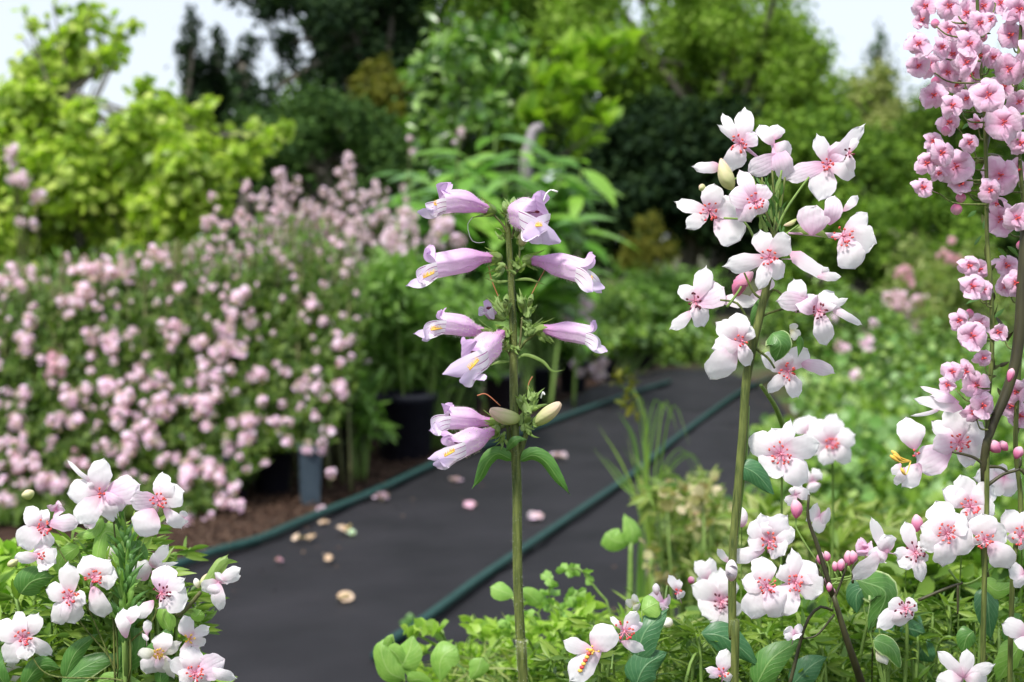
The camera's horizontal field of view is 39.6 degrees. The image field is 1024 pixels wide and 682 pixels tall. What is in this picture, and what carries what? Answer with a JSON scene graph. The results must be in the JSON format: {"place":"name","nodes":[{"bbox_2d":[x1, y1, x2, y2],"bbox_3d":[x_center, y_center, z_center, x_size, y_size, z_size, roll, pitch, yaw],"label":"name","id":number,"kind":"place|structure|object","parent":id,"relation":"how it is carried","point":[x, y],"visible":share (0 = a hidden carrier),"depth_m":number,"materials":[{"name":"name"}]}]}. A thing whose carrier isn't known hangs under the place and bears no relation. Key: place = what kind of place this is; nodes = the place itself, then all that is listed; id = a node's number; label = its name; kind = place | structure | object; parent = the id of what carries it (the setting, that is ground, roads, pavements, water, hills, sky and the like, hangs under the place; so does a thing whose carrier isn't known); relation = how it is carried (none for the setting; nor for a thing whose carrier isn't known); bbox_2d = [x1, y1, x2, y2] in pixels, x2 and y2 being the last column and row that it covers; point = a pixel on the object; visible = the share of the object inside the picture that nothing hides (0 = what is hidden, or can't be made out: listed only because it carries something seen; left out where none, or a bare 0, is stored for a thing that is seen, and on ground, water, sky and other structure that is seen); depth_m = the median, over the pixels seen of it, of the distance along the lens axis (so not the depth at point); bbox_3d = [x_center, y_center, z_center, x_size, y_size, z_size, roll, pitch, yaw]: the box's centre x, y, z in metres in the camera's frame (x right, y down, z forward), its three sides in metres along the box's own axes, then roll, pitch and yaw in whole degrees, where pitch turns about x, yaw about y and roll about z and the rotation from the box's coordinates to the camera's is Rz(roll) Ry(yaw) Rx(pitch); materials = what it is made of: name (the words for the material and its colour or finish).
{"place":"outdoors","nodes":[
{"label":"outdoors","id":0,"kind":"place"},
{"bbox_2d":[178,369,787,681],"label":"path","id":1,"kind":"structure","parent":0,"point":[302,623],"depth_m":3.42,"materials":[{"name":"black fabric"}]},
{"bbox_2d":[337,591,353,601],"bbox_3d":[-0.339,0.518,2.898,0.036,0.017,0.042,0,4,0],"label":"fallen petal","id":2,"kind":"object","parent":1,"relation":"on","point":[344,596],"visible":1,"depth_m":2.89,"materials":[{"name":"plant"}]},
{"bbox_2d":[372,492,388,500],"bbox_3d":[-0.371,0.435,4.007,0.049,0.022,0.054,0,4,0],"label":"fallen petal","id":3,"kind":"object","parent":1,"relation":"on","point":[382,495],"visible":1,"depth_m":4.01,"materials":[{"name":"plant"}]},
{"bbox_2d":[400,613,414,671],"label":"weed","id":4,"kind":"object","parent":1,"relation":"on","point":[408,620],"visible":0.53,"depth_m":2.30,"materials":[{"name":"green plant"}]},
{"bbox_2d":[173,379,671,566],"bbox_3d":[-0.085,0.372,4.909,0.129,0.021,4.954,2,4,21],"label":"garden hose","id":5,"kind":"object","parent":1,"relation":"on","point":[269,534],"visible":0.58,"depth_m":3.86,"materials":[{"name":"rubber"}]},
{"bbox_2d":[528,511,543,518],"bbox_3d":[0.064,0.457,3.719,0.045,0.021,0.056,0,4,0],"label":"fallen petal","id":6,"kind":"object","parent":1,"relation":"on","point":[535,515],"visible":1,"depth_m":3.73,"materials":[{"name":"plant"}]},
{"bbox_2d":[371,375,773,660],"bbox_3d":[0.538,0.368,4.969,0.071,0.019,5.239,1,4,18],"label":"garden hose","id":7,"kind":"object","parent":1,"relation":"on","point":[443,605],"visible":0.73,"depth_m":3.47,"materials":[{"name":"rubber"}]},
{"bbox_2d":[598,365,688,678],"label":"grass tuft","id":8,"kind":"object","parent":1,"relation":"on","point":[646,522],"visible":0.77,"depth_m":2.00,"materials":[{"name":"green plant"}]},
{"bbox_2d":[596,400,702,597],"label":"grass tuft","id":9,"kind":"object","parent":1,"relation":"on","point":[641,584],"visible":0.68,"depth_m":2.30,"materials":[{"name":"green plant"}]},
{"bbox_2d":[0,243,1017,503],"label":"ground","id":10,"kind":"structure","parent":0,"point":[760,371],"depth_m":8.56,"materials":[{"name":"soil"}]},
{"bbox_2d":[1,142,47,332],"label":"pink flowering plant","id":11,"kind":"object","parent":10,"relation":"on","point":[19,179],"visible":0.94,"depth_m":4.97,"materials":[{"name":"plant"}]},
{"bbox_2d":[0,511,227,681],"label":"leafy herb","id":12,"kind":"object","parent":10,"relation":"on","point":[63,638],"visible":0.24,"depth_m":0.65,"materials":[{"name":"green plant"}]},
{"bbox_2d":[0,458,236,681],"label":"white flower clump","id":13,"kind":"object","parent":10,"relation":"on","point":[94,502],"visible":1,"depth_m":0.60,"materials":[{"name":"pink plant"}]},
{"bbox_2d":[0,532,236,681],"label":"leafy herb","id":14,"kind":"object","parent":10,"relation":"on","point":[9,550],"visible":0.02,"depth_m":0.85,"materials":[{"name":"plant"}]},
{"bbox_2d":[0,0,295,312],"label":"yellow green shrub","id":15,"kind":"object","parent":10,"relation":"on","point":[149,171],"visible":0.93,"depth_m":5.86,"materials":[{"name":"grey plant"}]},
{"bbox_2d":[165,2,217,293],"bbox_3d":[-4.274,-2.571,18.842,0.804,3.942,1.576,0,4,0],"label":"columnar tree","id":16,"kind":"object","parent":10,"relation":"on","point":[193,86],"visible":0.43,"depth_m":18.95,"materials":[{"name":"green plant"}]},
{"bbox_2d":[106,66,287,285],"bbox_3d":[-4.558,-2.457,20.910,3.098,3.410,2.060,0,4,0],"label":"bushy tree","id":17,"kind":"object","parent":10,"relation":"on","point":[225,109],"visible":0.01,"depth_m":20.82,"materials":[{"name":"green plant"}]},
{"bbox_2d":[175,555,240,621],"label":"bud sprig","id":18,"kind":"object","parent":10,"relation":"on","point":[213,578],"visible":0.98,"depth_m":0.59,"materials":[{"name":"white plant"}]},
{"bbox_2d":[199,22,234,279],"bbox_3d":[-3.987,-2.529,19.440,0.653,3.763,1.160,0,4,0],"label":"columnar tree","id":19,"kind":"object","parent":10,"relation":"on","point":[217,58],"visible":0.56,"depth_m":19.28,"materials":[{"name":"green plant"}]},
{"bbox_2d":[210,30,276,259],"bbox_3d":[-3.580,-2.395,19.019,0.861,3.546,1.304,-2,5,-28],"label":"columnar tree","id":20,"kind":"object","parent":10,"relation":"on","point":[239,71],"visible":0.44,"depth_m":18.92,"materials":[{"name":"green plant"}]},
{"bbox_2d":[0,368,622,566],"bbox_3d":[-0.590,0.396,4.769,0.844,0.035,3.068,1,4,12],"label":"bark mulch","id":21,"kind":"object","parent":10,"relation":"on","point":[212,540],"visible":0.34,"depth_m":3.82,"materials":[{"name":"wood"}]},
{"bbox_2d":[0,208,373,526],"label":"pink flowering shrub","id":22,"kind":"object","parent":21,"relation":"on","point":[143,387],"visible":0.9,"depth_m":4.21,"materials":[{"name":"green plant"}]},
{"bbox_2d":[58,177,370,363],"bbox_3d":[-0.975,-0.058,4.670,1.042,0.949,0.365,0,4,0],"label":"pink flowering plant","id":23,"kind":"object","parent":21,"relation":"on","point":[223,225],"visible":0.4,"depth_m":4.57,"materials":[{"name":"plant"}]},
{"bbox_2d":[205,452,246,504],"bbox_3d":[-0.804,0.387,4.022,0.132,0.143,0.132,0,4,0],"label":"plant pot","id":24,"kind":"object","parent":21,"relation":"on","point":[241,493],"visible":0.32,"depth_m":3.98,"materials":[{"name":"black plastic"}]},
{"bbox_2d":[255,449,291,495],"bbox_3d":[-0.701,0.374,4.165,0.127,0.148,0.127,0,4,0],"label":"plant pot","id":25,"kind":"object","parent":21,"relation":"on","point":[274,475],"visible":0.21,"depth_m":4.12,"materials":[{"name":"black plastic"}]},
{"bbox_2d":[233,151,375,356],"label":"pink flowering plant","id":26,"kind":"object","parent":21,"relation":"on","point":[351,227],"visible":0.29,"depth_m":5.04,"materials":[{"name":"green plant"}]},
{"bbox_2d":[296,443,321,505],"bbox_3d":[-0.568,0.375,3.993,0.080,0.171,0.080,0,4,0],"label":"plant pot","id":27,"kind":"object","parent":21,"relation":"on","point":[309,466],"visible":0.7,"depth_m":3.97,"materials":[{"name":"grey plastic"}]},
{"bbox_2d":[329,411,363,473],"bbox_3d":[-0.530,0.311,4.565,0.139,0.216,0.139,0,4,0],"label":"plant pot","id":28,"kind":"object","parent":21,"relation":"on","point":[344,448],"visible":0.05,"depth_m":4.52,"materials":[{"name":"black plastic"}]},
{"bbox_2d":[337,359,400,481],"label":"potted plant","id":29,"kind":"object","parent":21,"relation":"on","point":[368,419],"visible":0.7,"depth_m":4.36,"materials":[{"name":"green plant"}]},
{"bbox_2d":[344,126,464,374],"bbox_3d":[-0.530,-0.254,5.715,0.391,1.187,0.706,-3,5,-35],"label":"pink flowering plant","id":30,"kind":"object","parent":21,"relation":"on","point":[374,223],"visible":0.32,"depth_m":5.58,"materials":[{"name":"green plant"}]},
{"bbox_2d":[374,389,437,461],"bbox_3d":[-0.363,0.286,4.829,0.225,0.227,0.225,0,4,0],"label":"plant pot","id":31,"kind":"object","parent":21,"relation":"on","point":[411,414],"visible":0.78,"depth_m":4.75,"materials":[{"name":"black plastic"}]},
{"bbox_2d":[354,204,528,450],"bbox_3d":[-0.297,-0.043,5.005,0.720,0.873,0.866,0,4,0],"label":"potted plant","id":32,"kind":"object","parent":21,"relation":"on","point":[401,313],"visible":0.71,"depth_m":4.85,"materials":[{"name":"green plant"}]},
{"bbox_2d":[439,378,482,412],"bbox_3d":[-0.207,0.247,5.655,0.186,0.187,0.186,0,4,0],"label":"plant pot","id":33,"kind":"object","parent":21,"relation":"on","point":[476,400],"visible":0.16,"depth_m":5.58,"materials":[{"name":"black plastic"}]},
{"bbox_2d":[362,135,639,411],"bbox_3d":[-0.065,-0.300,6.194,1.227,1.216,0.988,0,4,0],"label":"broad leaved perennial","id":34,"kind":"object","parent":21,"relation":"on","point":[481,229],"visible":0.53,"depth_m":6.12,"materials":[{"name":"green plant"}]},
{"bbox_2d":[482,372,521,412],"bbox_3d":[-0.043,0.224,6.075,0.170,0.173,0.170,0,4,0],"label":"plant pot","id":35,"kind":"object","parent":21,"relation":"on","point":[497,393],"visible":0.41,"depth_m":6.01,"materials":[{"name":"black plastic"}]},
{"bbox_2d":[518,123,543,395],"bbox_3d":[0.085,-0.373,6.646,0.145,1.290,0.063,-2,5,-28],"label":"flower spike","id":36,"kind":"object","parent":21,"relation":"on","point":[534,130],"visible":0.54,"depth_m":6.59,"materials":[{"name":"pale purple petals"},{"name":"green stem"}]},
{"bbox_2d":[521,364,557,403],"bbox_3d":[0.123,0.198,6.468,0.172,0.169,0.172,0,4,0],"label":"plant pot","id":37,"kind":"object","parent":21,"relation":"on","point":[541,378],"visible":0.52,"depth_m":6.40,"materials":[{"name":"black plastic"}]},
{"bbox_2d":[496,245,608,386],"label":"potted plant","id":38,"kind":"object","parent":21,"relation":"on","point":[566,352],"visible":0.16,"depth_m":6.53,"materials":[{"name":"green plant"}]},
{"bbox_2d":[557,359,588,392],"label":"plant pot","id":39,"kind":"object","parent":21,"relation":"on","point":[566,373],"visible":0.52,"depth_m":6.90,"materials":[{"name":"black plastic"}]},
{"bbox_2d":[589,352,617,380],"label":"plant pot","id":40,"kind":"object","parent":21,"relation":"on","point":[609,369],"visible":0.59,"depth_m":7.48,"materials":[{"name":"black plastic"}]},
{"bbox_2d":[587,318,679,377],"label":"potted plant","id":41,"kind":"object","parent":21,"relation":"on","point":[644,339],"visible":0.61,"depth_m":7.63,"materials":[{"name":"plant"}]},
{"bbox_2d":[214,0,449,228],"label":"dark canopy tree","id":42,"kind":"object","parent":10,"relation":"on","point":[347,37],"visible":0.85,"depth_m":15.61,"materials":[{"name":"green plant"}]},
{"bbox_2d":[215,77,456,250],"bbox_3d":[-1.692,-1.290,13.013,2.509,2.228,2.386,0,4,0],"label":"dark shrub","id":43,"kind":"object","parent":10,"relation":"on","point":[369,144],"visible":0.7,"depth_m":12.58,"materials":[{"name":"green plant"}]},
{"bbox_2d":[267,6,431,257],"bbox_3d":[-2.001,-2.621,17.542,2.507,4.226,2.397,0,4,0],"label":"broadleaf tree","id":44,"kind":"object","parent":10,"relation":"on","point":[406,95],"visible":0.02,"depth_m":17.47,"materials":[{"name":"green plant"}]},
{"bbox_2d":[315,51,410,229],"bbox_3d":[-1.626,-1.584,14.122,1.496,2.644,1.912,0,4,0],"label":"olive tree","id":45,"kind":"object","parent":10,"relation":"on","point":[372,83],"visible":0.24,"depth_m":13.67,"materials":[{"name":"green plant"}]},
{"bbox_2d":[373,634,432,681],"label":"round leaved seedling","id":46,"kind":"object","parent":10,"relation":"on","point":[394,661],"visible":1,"depth_m":0.78,"materials":[{"name":"green plant"}]},
{"bbox_2d":[430,641,488,681],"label":"round leaved seedling","id":47,"kind":"object","parent":10,"relation":"on","point":[445,658],"visible":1,"depth_m":0.80,"materials":[{"name":"green plant"}]},
{"bbox_2d":[401,617,538,681],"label":"curly herb","id":48,"kind":"object","parent":10,"relation":"on","point":[477,628],"visible":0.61,"depth_m":0.94,"materials":[{"name":"plant"}]},
{"bbox_2d":[406,182,607,681],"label":"beardtongue","id":49,"kind":"object","parent":10,"relation":"on","point":[527,219],"visible":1,"depth_m":0.59,"materials":[{"name":"purple plant"}]},
{"bbox_2d":[3,54,1023,277],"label":"hedge","id":50,"kind":"object","parent":10,"relation":"on","point":[260,185],"visible":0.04,"depth_m":26.08,"materials":[{"name":"green plant"}]},
{"bbox_2d":[490,582,543,606],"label":"round leaved seedling","id":51,"kind":"object","parent":10,"relation":"on","point":[502,591],"visible":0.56,"depth_m":0.86,"materials":[{"name":"green plant"}]},
{"bbox_2d":[393,0,644,372],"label":"glossy bush","id":52,"kind":"object","parent":10,"relation":"on","point":[462,83],"visible":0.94,"depth_m":7.21,"materials":[{"name":"green plant"}]},
{"bbox_2d":[411,0,651,216],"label":"broadleaf tree","id":53,"kind":"object","parent":10,"relation":"on","point":[527,10],"visible":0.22,"depth_m":16.48,"materials":[{"name":"green plant"}]},
{"bbox_2d":[414,592,679,681],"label":"curly herb","id":54,"kind":"object","parent":10,"relation":"on","point":[587,604],"visible":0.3,"depth_m":0.90,"materials":[{"name":"green plant"}]},
{"bbox_2d":[491,563,611,653],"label":"curling sprig","id":55,"kind":"object","parent":54,"relation":"attached to","point":[571,570],"visible":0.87,"depth_m":0.92,"materials":[{"name":"green plant"}]},
{"bbox_2d":[562,611,644,681],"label":"white flower sprig","id":56,"kind":"object","parent":10,"relation":"on","point":[583,663],"visible":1,"depth_m":0.60,"materials":[{"name":"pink plant"}]},
{"bbox_2d":[601,514,639,614],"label":"tall seedling","id":57,"kind":"object","parent":10,"relation":"on","point":[615,539],"visible":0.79,"depth_m":1.15,"materials":[{"name":"green plant"}]},
{"bbox_2d":[629,352,655,368],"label":"plant pot","id":58,"kind":"object","parent":10,"relation":"on","point":[646,361],"visible":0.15,"depth_m":8.15,"materials":[{"name":"black plastic"}]},
{"bbox_2d":[555,246,733,351],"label":"potted plant","id":59,"kind":"object","parent":10,"relation":"on","point":[662,293],"visible":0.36,"depth_m":9.06,"materials":[{"name":"green plant"}]},
{"bbox_2d":[624,595,667,681],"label":"broad leaf shoot","id":60,"kind":"object","parent":10,"relation":"on","point":[643,666],"visible":0.94,"depth_m":0.64,"materials":[{"name":"plant"}]},
{"bbox_2d":[613,208,681,277],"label":"shrub","id":61,"kind":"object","parent":10,"relation":"on","point":[657,252],"depth_m":8.95,"materials":[{"name":"plant"}]},
{"bbox_2d":[625,575,694,669],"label":"bud sprig","id":62,"kind":"object","parent":10,"relation":"on","point":[674,584],"visible":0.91,"depth_m":0.67,"materials":[{"name":"white plant"}]},
{"bbox_2d":[571,278,769,365],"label":"potted plant","id":63,"kind":"object","parent":10,"relation":"on","point":[618,310],"visible":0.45,"depth_m":8.53,"materials":[{"name":"green plant"}]},
{"bbox_2d":[639,471,731,678],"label":"seed head plant","id":64,"kind":"object","parent":10,"relation":"on","point":[697,499],"visible":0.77,"depth_m":1.59,"materials":[{"name":"plant"}]},
{"bbox_2d":[546,76,841,305],"bbox_3d":[1.879,-1.507,14.097,3.492,2.514,2.628,0,4,0],"label":"dark shrub","id":65,"kind":"object","parent":10,"relation":"on","point":[649,156],"visible":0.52,"depth_m":13.46,"materials":[{"name":"green plant"}]},
{"bbox_2d":[628,463,760,673],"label":"feathery plant","id":66,"kind":"object","parent":10,"relation":"on","point":[648,500],"visible":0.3,"depth_m":1.66,"materials":[{"name":"green plant"}]},
{"bbox_2d":[527,0,872,309],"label":"broadleaf tree","id":67,"kind":"object","parent":10,"relation":"on","point":[785,64],"visible":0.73,"depth_m":14.28,"materials":[{"name":"green plant"}]},
{"bbox_2d":[691,549,741,622],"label":"white flower sprig","id":68,"kind":"object","parent":10,"relation":"on","point":[710,589],"visible":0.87,"depth_m":0.72,"materials":[{"name":"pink plant"}]},
{"bbox_2d":[705,649,732,681],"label":"white flower sprig","id":69,"kind":"object","parent":10,"relation":"on","point":[723,660],"visible":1,"depth_m":0.60,"materials":[{"name":"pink plant"}]},
{"bbox_2d":[740,507,747,624],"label":"bud sprig","id":70,"kind":"object","parent":10,"relation":"on","point":[744,517],"visible":0.63,"depth_m":0.62,"materials":[{"name":"white plant"}]},
{"bbox_2d":[701,621,826,681],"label":"broad leaf shoot","id":71,"kind":"object","parent":10,"relation":"on","point":[768,662],"visible":0.88,"depth_m":0.66,"materials":[{"name":"plant"}]},
{"bbox_2d":[737,513,794,649],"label":"white flower sprig","id":72,"kind":"object","parent":10,"relation":"on","point":[775,535],"visible":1,"depth_m":0.60,"materials":[{"name":"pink plant"}]},
{"bbox_2d":[669,107,876,681],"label":"tall white flower plant","id":73,"kind":"object","parent":10,"relation":"on","point":[748,199],"visible":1,"depth_m":0.60,"materials":[{"name":"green plant"}]},
{"bbox_2d":[530,588,1023,681],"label":"leafy herb","id":74,"kind":"object","parent":10,"relation":"on","point":[695,652],"visible":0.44,"depth_m":0.70,"materials":[{"name":"green plant"}]},
{"bbox_2d":[741,548,823,676],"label":"white flower sprig","id":75,"kind":"object","parent":10,"relation":"on","point":[796,573],"visible":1,"depth_m":0.59,"materials":[{"name":"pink plant"}]},
{"bbox_2d":[748,418,819,631],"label":"white flower sprig","id":76,"kind":"object","parent":10,"relation":"on","point":[783,453],"visible":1,"depth_m":0.60,"materials":[{"name":"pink plant"}]},
{"bbox_2d":[793,414,854,582],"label":"white flower sprig","id":77,"kind":"object","parent":10,"relation":"on","point":[832,435],"visible":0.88,"depth_m":0.86,"materials":[{"name":"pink plant"}]},
{"bbox_2d":[747,92,945,248],"bbox_3d":[2.850,-1.107,12.058,1.750,2.009,1.870,0,4,0],"label":"shrub","id":78,"kind":"object","parent":10,"relation":"on","point":[880,159],"visible":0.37,"depth_m":11.71,"materials":[{"name":"green plant"}]},
{"bbox_2d":[677,532,1023,681],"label":"leafy herb","id":79,"kind":"object","parent":10,"relation":"on","point":[937,577],"visible":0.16,"depth_m":0.88,"materials":[{"name":"green plant"}]},
{"bbox_2d":[783,485,922,681],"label":"dark stemmed sprig","id":80,"kind":"object","parent":10,"relation":"on","point":[816,518],"visible":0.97,"depth_m":0.60,"materials":[{"name":"pink plant"}]},
{"bbox_2d":[712,491,1000,586],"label":"leafy herb","id":81,"kind":"object","parent":10,"relation":"on","point":[851,525],"visible":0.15,"depth_m":1.24,"materials":[{"name":"green foliage"}]},
{"bbox_2d":[759,275,966,390],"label":"shrub","id":82,"kind":"object","parent":10,"relation":"on","point":[866,309],"visible":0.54,"depth_m":6.76,"materials":[{"name":"green plant"}]},
{"bbox_2d":[716,314,1023,551],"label":"ground cover","id":83,"kind":"object","parent":10,"relation":"on","point":[870,421],"visible":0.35,"depth_m":4.14,"materials":[{"name":"green plant"}]},
{"bbox_2d":[846,570,901,681],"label":"broad leaf shoot","id":84,"kind":"object","parent":10,"relation":"on","point":[877,590],"visible":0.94,"depth_m":0.64,"materials":[{"name":"green plant"}]},
{"bbox_2d":[851,517,896,681],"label":"white flower sprig","id":85,"kind":"object","parent":10,"relation":"on","point":[867,567],"visible":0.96,"depth_m":0.59,"materials":[{"name":"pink plant"}]},
{"bbox_2d":[835,51,922,222],"bbox_3d":[4.187,-1.822,15.913,1.269,2.873,2.013,2,4,22],"label":"tree","id":86,"kind":"object","parent":10,"relation":"on","point":[880,85],"visible":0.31,"depth_m":15.91,"materials":[{"name":"green plant"}]},
{"bbox_2d":[848,18,912,114],"bbox_3d":[9.756,-5.321,38.160,2.582,6.641,2.564,0,4,0],"label":"conifer","id":87,"kind":"object","parent":10,"relation":"on","point":[878,49],"visible":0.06,"depth_m":37.95,"materials":[{"name":"green plant"}]},
{"bbox_2d":[761,184,1003,324],"bbox_3d":[2.366,-0.438,9.003,1.722,1.153,1.403,0,4,0],"label":"shrub","id":88,"kind":"object","parent":10,"relation":"on","point":[940,219],"visible":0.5,"depth_m":8.73,"materials":[{"name":"green plant"}]},
{"bbox_2d":[877,597,917,656],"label":"white flower sprig","id":89,"kind":"object","parent":10,"relation":"on","point":[897,612],"visible":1,"depth_m":0.60,"materials":[{"name":"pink plant"}]},
{"bbox_2d":[873,615,935,681],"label":"broad leaf shoot","id":90,"kind":"object","parent":10,"relation":"on","point":[916,628],"visible":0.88,"depth_m":0.68,"materials":[{"name":"plant"}]},
{"bbox_2d":[893,522,928,677],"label":"white flower sprig","id":91,"kind":"object","parent":10,"relation":"on","point":[913,555],"visible":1,"depth_m":0.59,"materials":[{"name":"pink plant"}]},
{"bbox_2d":[886,42,1023,293],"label":"shrub","id":92,"kind":"object","parent":10,"relation":"on","point":[930,117],"visible":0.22,"depth_m":14.83,"materials":[{"name":"green plant"}]},
{"bbox_2d":[890,230,1023,659],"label":"dark flowering branch","id":93,"kind":"object","parent":10,"relation":"on","point":[971,443],"visible":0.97,"depth_m":0.60,"materials":[{"name":"white plant"}]},
{"bbox_2d":[903,0,1017,662],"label":"pink blossom spike","id":94,"kind":"object","parent":10,"relation":"on","point":[964,55],"visible":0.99,"depth_m":0.59,"materials":[{"name":"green plant"}]},
{"bbox_2d":[936,648,994,681],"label":"white flower sprig","id":95,"kind":"object","parent":10,"relation":"on","point":[965,669],"visible":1,"depth_m":0.59,"materials":[{"name":"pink plant"}]},
{"bbox_2d":[917,475,1015,660],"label":"white flower sprig","id":96,"kind":"object","parent":10,"relation":"on","point":[946,535],"visible":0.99,"depth_m":0.59,"materials":[{"name":"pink plant"}]},
{"bbox_2d":[956,577,1023,681],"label":"broad leaf shoot","id":97,"kind":"object","parent":10,"relation":"on","point":[965,635],"visible":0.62,"depth_m":0.64,"materials":[{"name":"plant"}]},
{"bbox_2d":[981,0,1023,681],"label":"pink blossom spike","id":98,"kind":"object","parent":10,"relation":"on","point":[1005,123],"visible":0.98,"depth_m":0.61,"materials":[{"name":"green plant"}]},
{"bbox_2d":[1000,509,1023,650],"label":"white flower sprig","id":99,"kind":"object","parent":10,"relation":"on","point":[1012,521],"visible":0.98,"depth_m":0.61,"materials":[{"name":"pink plant"}]},
{"bbox_2d":[0,0,1023,240],"label":"sky","id":100,"kind":"structure","parent":0,"point":[853,21],"materials":[{"name":"white"}]},
{"bbox_2d":[410,586,750,681],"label":"leafy plant","id":101,"kind":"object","parent":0,"point":[496,668],"depth_m":0.90,"materials":[{"name":"plant"}]},
{"bbox_2d":[874,218,1015,359],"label":"flowering shrub","id":102,"kind":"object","parent":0,"point":[930,281],"depth_m":8.19,"materials":[{"name":"green plant"}]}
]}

